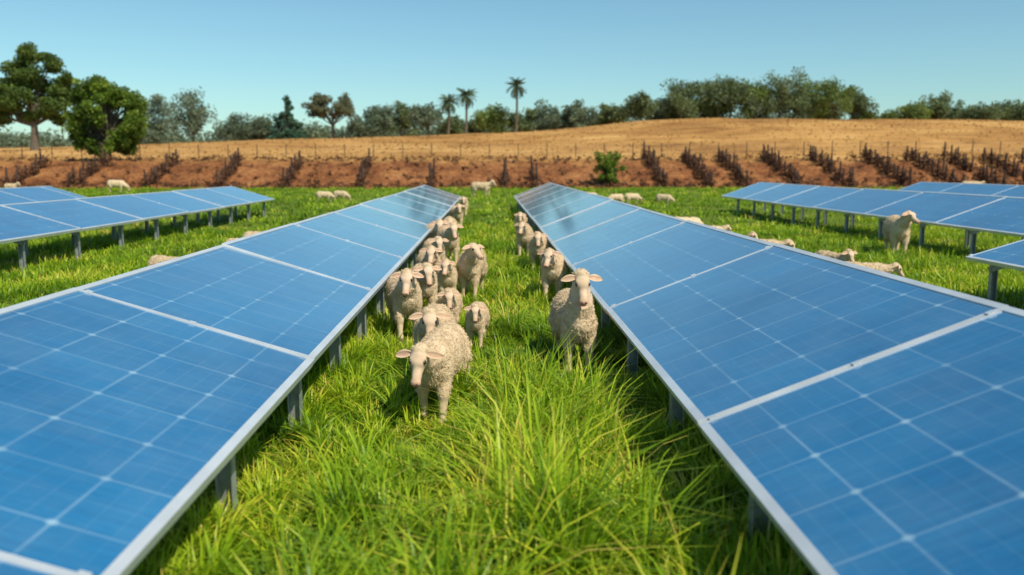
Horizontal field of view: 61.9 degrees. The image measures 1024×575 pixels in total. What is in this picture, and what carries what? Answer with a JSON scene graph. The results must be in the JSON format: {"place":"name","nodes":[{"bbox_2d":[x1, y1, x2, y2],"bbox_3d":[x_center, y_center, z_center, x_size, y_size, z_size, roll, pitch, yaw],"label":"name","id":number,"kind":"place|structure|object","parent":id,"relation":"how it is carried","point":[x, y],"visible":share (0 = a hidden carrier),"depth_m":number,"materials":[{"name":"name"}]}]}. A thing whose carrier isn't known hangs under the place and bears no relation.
{"place":"outdoors","nodes":[
{"label":"outdoors","id":0,"kind":"place"},
{"bbox_2d":[0,185,1023,574],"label":"grass","id":1,"kind":"structure","parent":0,"point":[548,455],"depth_m":5.09,"materials":[{"name":"plant"}]},
{"bbox_2d":[0,118,1023,574],"bbox_3d":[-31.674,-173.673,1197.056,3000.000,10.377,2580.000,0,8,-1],"label":"ground","id":2,"kind":"structure","parent":0,"point":[260,170],"depth_m":83.01,"materials":[{"name":"soil"}]},
{"bbox_2d":[0,149,48,184],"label":"vine post row","id":3,"kind":"object","parent":2,"relation":"on","point":[33,168],"visible":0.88,"depth_m":75.62,"materials":[{"name":"brown wood"}]},
{"bbox_2d":[0,41,74,150],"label":"oak tree","id":4,"kind":"object","parent":2,"relation":"on","point":[26,82],"visible":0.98,"depth_m":105.28,"materials":[{"name":"green plant"}]},
{"bbox_2d":[0,186,87,204],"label":"solar panel row","id":5,"kind":"object","parent":2,"relation":"on","point":[14,195],"visible":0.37,"depth_m":30.78,"materials":[{"name":"blue glass"}]},
{"bbox_2d":[64,147,113,186],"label":"vine post row","id":6,"kind":"object","parent":2,"relation":"on","point":[83,175],"visible":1,"depth_m":75.53,"materials":[{"name":"plant"}]},
{"bbox_2d":[61,73,150,159],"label":"broadleaf tree","id":7,"kind":"object","parent":2,"relation":"on","point":[94,129],"visible":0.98,"depth_m":80.92,"materials":[{"name":"green plant"}]},
{"bbox_2d":[107,180,129,192],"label":"sheep","id":8,"kind":"object","parent":2,"relation":"on","point":[111,184],"visible":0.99,"depth_m":61.68},
{"bbox_2d":[0,186,273,270],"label":"solar panel row","id":9,"kind":"object","parent":2,"relation":"on","point":[21,224],"visible":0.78,"depth_m":20.19,"materials":[{"name":"blue glass"}]},
{"bbox_2d":[139,127,162,143],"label":"broadleaf tree","id":10,"kind":"object","parent":2,"relation":"on","point":[150,133],"visible":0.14,"depth_m":167.99,"materials":[{"name":"green plant"}]},
{"bbox_2d":[141,149,180,187],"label":"vine post row","id":11,"kind":"object","parent":2,"relation":"on","point":[165,168],"visible":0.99,"depth_m":75.55,"materials":[{"name":"plant"}]},
{"bbox_2d":[143,93,179,143],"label":"broadleaf tree","id":12,"kind":"object","parent":2,"relation":"on","point":[157,124],"visible":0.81,"depth_m":170.70,"materials":[{"name":"green plant"}]},
{"bbox_2d":[147,254,177,265],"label":"sheep","id":13,"kind":"object","parent":2,"relation":"on","point":[155,259],"visible":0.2,"depth_m":13.02},
{"bbox_2d":[158,87,217,141],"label":"broadleaf tree","id":14,"kind":"object","parent":2,"relation":"on","point":[194,121],"visible":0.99,"depth_m":156.48,"materials":[{"name":"green plant"}]},
{"bbox_2d":[212,147,242,186],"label":"vine post row","id":15,"kind":"object","parent":2,"relation":"on","point":[234,162],"visible":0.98,"depth_m":75.56,"materials":[{"name":"brown wood"}]},
{"bbox_2d":[0,185,460,574],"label":"solar panel row","id":16,"kind":"object","parent":2,"relation":"on","point":[138,407],"visible":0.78,"depth_m":4.63,"materials":[{"name":"blue glass"}]},
{"bbox_2d":[211,112,253,140],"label":"broadleaf tree","id":17,"kind":"object","parent":2,"relation":"on","point":[227,131],"visible":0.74,"depth_m":168.35,"materials":[{"name":"green plant"}]},
{"bbox_2d":[237,113,274,139],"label":"broadleaf tree","id":18,"kind":"object","parent":2,"relation":"on","point":[259,126],"visible":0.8,"depth_m":164.60,"materials":[{"name":"green plant"}]},
{"bbox_2d":[264,95,307,139],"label":"conifer tree","id":19,"kind":"object","parent":2,"relation":"on","point":[287,126],"visible":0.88,"depth_m":160.98,"materials":[{"name":"green plant"}]},
{"bbox_2d":[277,150,304,187],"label":"vine post row","id":20,"kind":"object","parent":2,"relation":"on","point":[291,172],"visible":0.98,"depth_m":75.64,"materials":[{"name":"plant"}]},
{"bbox_2d":[316,191,335,201],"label":"sheep","id":21,"kind":"object","parent":2,"relation":"on","point":[325,194],"visible":0.98,"depth_m":45.41},
{"bbox_2d":[300,92,355,138],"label":"umbrella tree","id":22,"kind":"object","parent":2,"relation":"on","point":[320,109],"visible":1,"depth_m":162.72,"materials":[{"name":"green plant"}]},
{"bbox_2d":[333,191,350,199],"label":"sheep","id":23,"kind":"object","parent":2,"relation":"on","point":[343,194],"visible":0.94,"depth_m":46.39},
{"bbox_2d":[344,114,376,137],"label":"broadleaf tree","id":24,"kind":"object","parent":2,"relation":"on","point":[359,128],"visible":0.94,"depth_m":166.12,"materials":[{"name":"green plant"}]},
{"bbox_2d":[355,149,372,187],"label":"vine post row","id":25,"kind":"object","parent":2,"relation":"on","point":[365,166],"visible":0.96,"depth_m":75.70,"materials":[{"name":"brown wood"}]},
{"bbox_2d":[361,103,394,136],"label":"broadleaf tree","id":26,"kind":"object","parent":2,"relation":"on","point":[377,115],"visible":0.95,"depth_m":167.96,"materials":[{"name":"green plant"}]},
{"bbox_2d":[384,100,419,135],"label":"broadleaf tree","id":27,"kind":"object","parent":2,"relation":"on","point":[398,119],"visible":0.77,"depth_m":172.15,"materials":[{"name":"green plant"}]},
{"bbox_2d":[384,268,423,341],"bbox_3d":[-1.192,0.138,9.515,0.411,0.833,1.263,-2,8,-13],"label":"sheep","id":28,"kind":"object","parent":2,"relation":"on","point":[403,295],"visible":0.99,"depth_m":9.22},
{"bbox_2d":[411,262,441,305],"bbox_3d":[-1.107,0.005,10.760,0.388,0.769,1.209,-1,8,-9],"label":"sheep","id":29,"kind":"object","parent":2,"relation":"on","point":[428,283],"visible":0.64,"depth_m":10.41},
{"bbox_2d":[406,102,446,134],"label":"broadleaf tree","id":30,"kind":"object","parent":2,"relation":"on","point":[425,116],"visible":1,"depth_m":158.96,"materials":[{"name":"green plant"}]},
{"bbox_2d":[416,245,442,287],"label":"sheep","id":31,"kind":"object","parent":2,"relation":"on","point":[428,254],"visible":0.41,"depth_m":12.25},
{"bbox_2d":[409,302,455,344],"bbox_3d":[-0.695,0.466,7.553,0.384,0.761,1.196,0,8,0],"label":"sheep","id":32,"kind":"object","parent":2,"relation":"on","point":[429,317],"visible":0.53,"depth_m":7.08},
{"bbox_2d":[426,158,438,186],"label":"vine post row","id":33,"kind":"object","parent":2,"relation":"on","point":[431,179],"visible":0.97,"depth_m":73.56,"materials":[{"name":"brown wood"}]},
{"bbox_2d":[396,320,472,423],"bbox_3d":[-0.560,0.653,6.509,0.406,0.681,1.250,1,8,7],"label":"sheep","id":34,"kind":"object","parent":2,"relation":"on","point":[438,352],"visible":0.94,"depth_m":6.26},
{"bbox_2d":[423,236,448,260],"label":"sheep","id":35,"kind":"object","parent":2,"relation":"on","point":[436,241],"visible":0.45,"depth_m":14.12},
{"bbox_2d":[423,219,448,243],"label":"sheep","id":36,"kind":"object","parent":2,"relation":"on","point":[433,226],"visible":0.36,"depth_m":17.10},
{"bbox_2d":[435,258,457,291],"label":"sheep","id":37,"kind":"object","parent":2,"relation":"on","point":[447,274],"visible":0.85,"depth_m":11.64},
{"bbox_2d":[437,94,459,134],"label":"palm tree","id":38,"kind":"object","parent":2,"relation":"on","point":[446,101],"visible":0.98,"depth_m":160.29,"materials":[{"name":"green plant"}]},
{"bbox_2d":[436,222,463,266],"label":"sheep","id":39,"kind":"object","parent":2,"relation":"on","point":[449,232],"visible":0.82,"depth_m":16.09},
{"bbox_2d":[437,287,463,323],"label":"sheep","id":40,"kind":"object","parent":2,"relation":"on","point":[451,298],"visible":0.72,"depth_m":9.38},
{"bbox_2d":[435,114,469,134],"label":"broadleaf tree","id":41,"kind":"object","parent":2,"relation":"on","point":[457,126],"visible":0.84,"depth_m":171.01,"materials":[{"name":"green plant"}]},
{"bbox_2d":[449,203,464,224],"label":"sheep","id":42,"kind":"object","parent":2,"relation":"on","point":[456,212],"visible":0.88,"depth_m":25.53},
{"bbox_2d":[0,109,923,147],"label":"distant tree belt","id":43,"kind":"object","parent":2,"relation":"on","point":[8,139],"visible":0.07,"depth_m":195.62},
{"bbox_2d":[459,196,468,215],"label":"sheep","id":44,"kind":"object","parent":2,"relation":"on","point":[463,201],"visible":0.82,"depth_m":32.48},
{"bbox_2d":[456,88,476,133],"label":"palm tree","id":45,"kind":"object","parent":2,"relation":"on","point":[467,101],"visible":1,"depth_m":160.22,"materials":[{"name":"green plant"}]},
{"bbox_2d":[456,242,487,299],"bbox_3d":[-0.583,-0.279,12.418,0.447,0.866,1.311,0,8,2],"label":"sheep","id":46,"kind":"object","parent":2,"relation":"on","point":[472,265],"visible":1,"depth_m":12.09},
{"bbox_2d":[464,301,489,347],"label":"sheep","id":47,"kind":"object","parent":2,"relation":"on","point":[477,317],"visible":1,"depth_m":8.86},
{"bbox_2d":[467,116,487,133],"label":"broadleaf tree","id":48,"kind":"object","parent":2,"relation":"on","point":[471,129],"visible":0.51,"depth_m":173.34,"materials":[{"name":"green plant"}]},
{"bbox_2d":[470,180,495,196],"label":"sheep","id":49,"kind":"object","parent":2,"relation":"on","point":[480,186],"visible":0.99,"depth_m":53.43},
{"bbox_2d":[469,102,509,132],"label":"broadleaf tree","id":50,"kind":"object","parent":2,"relation":"on","point":[491,119],"visible":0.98,"depth_m":163.94,"materials":[{"name":"green plant"}]},
{"bbox_2d":[499,157,510,187],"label":"vine post row","id":51,"kind":"object","parent":2,"relation":"on","point":[504,177],"visible":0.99,"depth_m":73.67,"materials":[{"name":"brown wood"}]},
{"bbox_2d":[0,152,1023,188],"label":"embankment scrub","id":52,"kind":"object","parent":2,"relation":"on","point":[316,181],"visible":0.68,"depth_m":76.05,"materials":[{"name":"plant"}]},
{"bbox_2d":[0,117,1023,161],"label":"dry grass","id":53,"kind":"structure","parent":2,"relation":"on","point":[467,158],"depth_m":111.33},
{"bbox_2d":[0,141,1023,158],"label":"wire fence","id":54,"kind":"object","parent":2,"relation":"on","point":[546,149],"visible":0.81,"depth_m":91.85,"materials":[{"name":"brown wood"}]},
{"bbox_2d":[505,77,526,131],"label":"palm tree","id":55,"kind":"object","parent":2,"relation":"on","point":[516,89],"visible":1,"depth_m":160.43,"materials":[{"name":"green plant"}]},
{"bbox_2d":[514,212,527,232],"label":"sheep","id":56,"kind":"object","parent":2,"relation":"on","point":[520,216],"visible":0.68,"depth_m":22.57},
{"bbox_2d":[506,109,536,131],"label":"broadleaf tree","id":57,"kind":"object","parent":2,"relation":"on","point":[525,124],"visible":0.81,"depth_m":166.22,"materials":[{"name":"green plant"}]},
{"bbox_2d":[514,221,533,257],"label":"sheep","id":58,"kind":"object","parent":2,"relation":"on","point":[524,230],"visible":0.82,"depth_m":17.67},
{"bbox_2d":[527,155,541,186],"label":"vine post row","id":59,"kind":"object","parent":2,"relation":"on","point":[532,176],"visible":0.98,"depth_m":74.48,"materials":[{"name":"brown wood"}]},
{"bbox_2d":[528,231,548,269],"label":"sheep","id":60,"kind":"object","parent":2,"relation":"on","point":[538,241],"visible":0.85,"depth_m":15.49},
{"bbox_2d":[522,98,560,130],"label":"broadleaf tree","id":61,"kind":"object","parent":2,"relation":"on","point":[539,120],"visible":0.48,"depth_m":169.97,"materials":[{"name":"green plant"}]},
{"bbox_2d":[537,247,566,300],"bbox_3d":[0.589,-0.227,12.342,0.391,0.792,1.200,1,8,6],"label":"sheep","id":62,"kind":"object","parent":2,"relation":"on","point":[553,267],"visible":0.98,"depth_m":12.05},
{"bbox_2d":[545,105,574,129],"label":"broadleaf tree","id":63,"kind":"object","parent":2,"relation":"on","point":[555,120],"visible":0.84,"depth_m":161.83,"materials":[{"name":"green plant"}]},
{"bbox_2d":[547,267,601,371],"bbox_3d":[0.589,0.266,8.129,0.435,1.022,1.178,-1,8,-4],"label":"sheep","id":64,"kind":"object","parent":2,"relation":"on","point":[572,312],"visible":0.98,"depth_m":7.74},
{"bbox_2d":[560,98,599,127],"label":"broadleaf tree","id":65,"kind":"object","parent":2,"relation":"on","point":[577,113],"visible":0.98,"depth_m":160.82,"materials":[{"name":"green plant"}]},
{"bbox_2d":[592,150,626,184],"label":"green bush","id":66,"kind":"object","parent":2,"relation":"on","point":[607,169],"visible":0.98,"depth_m":74.16,"materials":[{"name":"green plant"}]},
{"bbox_2d":[593,102,630,124],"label":"broadleaf tree","id":67,"kind":"object","parent":2,"relation":"on","point":[610,114],"visible":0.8,"depth_m":166.68,"materials":[{"name":"green plant"}]},
{"bbox_2d":[608,194,623,201],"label":"sheep","id":68,"kind":"object","parent":2,"relation":"on","point":[619,197],"visible":0.72,"depth_m":41.85},
{"bbox_2d":[624,193,642,203],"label":"sheep","id":69,"kind":"object","parent":2,"relation":"on","point":[631,196],"visible":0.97,"depth_m":42.86},
{"bbox_2d":[616,89,661,120],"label":"broadleaf tree","id":70,"kind":"object","parent":2,"relation":"on","point":[641,106],"visible":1,"depth_m":158.18,"materials":[{"name":"green plant"}]},
{"bbox_2d":[639,141,669,186],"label":"vine post row","id":71,"kind":"object","parent":2,"relation":"on","point":[660,174],"visible":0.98,"depth_m":78.78,"materials":[{"name":"plant"}]},
{"bbox_2d":[645,95,684,119],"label":"broadleaf tree","id":72,"kind":"object","parent":2,"relation":"on","point":[656,116],"visible":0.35,"depth_m":164.61,"materials":[{"name":"green plant"}]},
{"bbox_2d":[656,194,674,204],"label":"sheep","id":73,"kind":"object","parent":2,"relation":"on","point":[665,197],"visible":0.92,"depth_m":41.89},
{"bbox_2d":[656,78,701,118],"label":"broadleaf tree","id":74,"kind":"object","parent":2,"relation":"on","point":[679,104],"visible":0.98,"depth_m":160.22,"materials":[{"name":"green plant"}]},
{"bbox_2d":[680,146,715,186],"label":"vine post row","id":75,"kind":"object","parent":2,"relation":"on","point":[698,168],"visible":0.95,"depth_m":77.97,"materials":[{"name":"plant"}]},
{"bbox_2d":[682,73,729,116],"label":"broadleaf tree","id":76,"kind":"object","parent":2,"relation":"on","point":[705,99],"visible":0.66,"depth_m":164.31,"materials":[{"name":"green plant"}]},
{"bbox_2d":[693,91,739,117],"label":"broadleaf tree","id":77,"kind":"object","parent":2,"relation":"on","point":[722,114],"visible":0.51,"depth_m":164.02,"materials":[{"name":"green plant"}]},
{"bbox_2d":[705,74,756,117],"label":"broadleaf tree","id":78,"kind":"object","parent":2,"relation":"on","point":[735,90],"visible":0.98,"depth_m":160.53,"materials":[{"name":"green plant"}]},
{"bbox_2d":[714,147,752,187],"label":"vine post row","id":79,"kind":"object","parent":2,"relation":"on","point":[734,168],"visible":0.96,"depth_m":77.99,"materials":[{"name":"brown wood"}]},
{"bbox_2d":[736,96,776,118],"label":"broadleaf tree","id":80,"kind":"object","parent":2,"relation":"on","point":[757,106],"visible":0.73,"depth_m":161.11,"materials":[{"name":"green plant"}]},
{"bbox_2d":[736,82,781,118],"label":"broadleaf tree","id":81,"kind":"object","parent":2,"relation":"on","point":[761,92],"visible":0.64,"depth_m":161.14,"materials":[{"name":"green plant"}]},
{"bbox_2d":[514,182,1023,574],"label":"solar panel row","id":82,"kind":"object","parent":2,"relation":"on","point":[855,419],"visible":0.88,"depth_m":4.29,"materials":[{"name":"blue glass"}]},
{"bbox_2d":[760,238,794,247],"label":"sheep","id":83,"kind":"object","parent":2,"relation":"on","point":[789,242],"visible":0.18,"depth_m":15.24},
{"bbox_2d":[751,66,810,118],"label":"broadleaf tree","id":84,"kind":"object","parent":2,"relation":"on","point":[780,86],"visible":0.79,"depth_m":160.72,"materials":[{"name":"green plant"}]},
{"bbox_2d":[759,144,803,183],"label":"vine post row","id":85,"kind":"object","parent":2,"relation":"on","point":[794,175],"visible":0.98,"depth_m":78.86,"materials":[{"name":"brown wood"}]},
{"bbox_2d":[774,90,822,118],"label":"broadleaf tree","id":86,"kind":"object","parent":2,"relation":"on","point":[804,106],"visible":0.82,"depth_m":160.93,"materials":[{"name":"green plant"}]},
{"bbox_2d":[781,73,824,118],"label":"broadleaf tree","id":87,"kind":"object","parent":2,"relation":"on","point":[811,83],"visible":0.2,"depth_m":171.13,"materials":[{"name":"green plant"}]},
{"bbox_2d":[800,104,842,119],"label":"broadleaf tree","id":88,"kind":"object","parent":2,"relation":"on","point":[820,116],"visible":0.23,"depth_m":172.35,"materials":[{"name":"green plant"}]},
{"bbox_2d":[802,75,856,118],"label":"broadleaf tree","id":89,"kind":"object","parent":2,"relation":"on","point":[832,93],"visible":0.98,"depth_m":159.40,"materials":[{"name":"green plant"}]},
{"bbox_2d":[806,145,858,186],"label":"vine post row","id":90,"kind":"object","parent":2,"relation":"on","point":[829,164],"visible":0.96,"depth_m":78.42,"materials":[{"name":"brown wood"}]},
{"bbox_2d":[815,248,857,261],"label":"sheep","id":91,"kind":"object","parent":2,"relation":"on","point":[847,254],"visible":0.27,"depth_m":13.23},
{"bbox_2d":[841,85,878,118],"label":"broadleaf tree","id":92,"kind":"object","parent":2,"relation":"on","point":[861,102],"visible":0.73,"depth_m":169.28,"materials":[{"name":"green plant"}]},
{"bbox_2d":[850,110,881,119],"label":"broadleaf tree","id":93,"kind":"object","parent":2,"relation":"on","point":[865,116],"visible":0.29,"depth_m":170.28,"materials":[{"name":"green plant"}]},
{"bbox_2d":[721,182,1023,253],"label":"solar panel row","id":94,"kind":"object","parent":2,"relation":"on","point":[973,215],"visible":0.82,"depth_m":21.79,"materials":[{"name":"blue glass"}]},
{"bbox_2d":[845,261,904,276],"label":"sheep","id":95,"kind":"object","parent":2,"relation":"on","point":[892,268],"visible":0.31,"depth_m":12.39},
{"bbox_2d":[867,108,902,118],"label":"broadleaf tree","id":96,"kind":"object","parent":2,"relation":"on","point":[890,114],"visible":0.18,"depth_m":170.33,"materials":[{"name":"green plant"}]},
{"bbox_2d":[859,143,916,185],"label":"vine post row","id":97,"kind":"object","parent":2,"relation":"on","point":[895,170],"visible":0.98,"depth_m":78.48,"materials":[{"name":"plant"}]},
{"bbox_2d":[882,211,920,253],"bbox_3d":[8.276,-1.189,18.271,0.520,1.006,1.524,2,8,12],"label":"sheep","id":98,"kind":"object","parent":2,"relation":"on","point":[895,230],"visible":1,"depth_m":17.93},
{"bbox_2d":[895,100,933,118],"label":"broadleaf tree","id":99,"kind":"object","parent":2,"relation":"on","point":[911,111],"visible":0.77,"depth_m":159.97,"materials":[{"name":"green plant"}]},
{"bbox_2d":[901,146,967,182],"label":"vine post row","id":100,"kind":"object","parent":2,"relation":"on","point":[938,171],"visible":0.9,"depth_m":79.11,"materials":[{"name":"brown wood"}]},
{"bbox_2d":[916,89,953,118],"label":"broadleaf tree","id":101,"kind":"object","parent":2,"relation":"on","point":[940,108],"visible":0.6,"depth_m":162.56,"materials":[{"name":"green plant"}]},
{"bbox_2d":[945,99,972,119],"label":"broadleaf tree","id":102,"kind":"object","parent":2,"relation":"on","point":[954,113],"visible":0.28,"depth_m":171.75,"materials":[{"name":"green plant"}]},
{"bbox_2d":[899,182,1023,196],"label":"solar panel row","id":103,"kind":"object","parent":2,"relation":"on","point":[993,189],"visible":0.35,"depth_m":32.51,"materials":[{"name":"blue glass"}]},
{"bbox_2d":[939,142,1010,184],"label":"vine post row","id":104,"kind":"object","parent":2,"relation":"on","point":[955,159],"visible":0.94,"depth_m":79.66,"materials":[{"name":"brown wood"}]},
{"bbox_2d":[957,101,1004,119],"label":"broadleaf tree","id":105,"kind":"object","parent":2,"relation":"on","point":[979,113],"visible":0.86,"depth_m":162.98,"materials":[{"name":"green plant"}]},
{"bbox_2d":[966,238,1023,300],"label":"solar panel row","id":106,"kind":"object","parent":2,"relation":"on","point":[1008,256],"visible":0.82,"depth_m":11.45,"materials":[{"name":"blue glass"}]},
{"bbox_2d":[978,147,1023,180],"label":"vine post row","id":107,"kind":"object","parent":2,"relation":"on","point":[992,159],"visible":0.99,"depth_m":80.97,"materials":[{"name":"brown wood"}]},
{"bbox_2d":[984,99,1023,120],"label":"broadleaf tree","id":108,"kind":"object","parent":2,"relation":"on","point":[1010,113],"visible":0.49,"depth_m":169.77,"materials":[{"name":"green plant"}]},
{"bbox_2d":[1012,99,1023,120],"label":"broadleaf tree","id":109,"kind":"object","parent":2,"relation":"on","point":[1019,107],"visible":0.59,"depth_m":170.48,"materials":[{"name":"green plant"}]},
{"bbox_2d":[0,0,1023,140],"label":"sky","id":110,"kind":"structure","parent":0,"point":[245,55],"materials":[{"name":"blue"}]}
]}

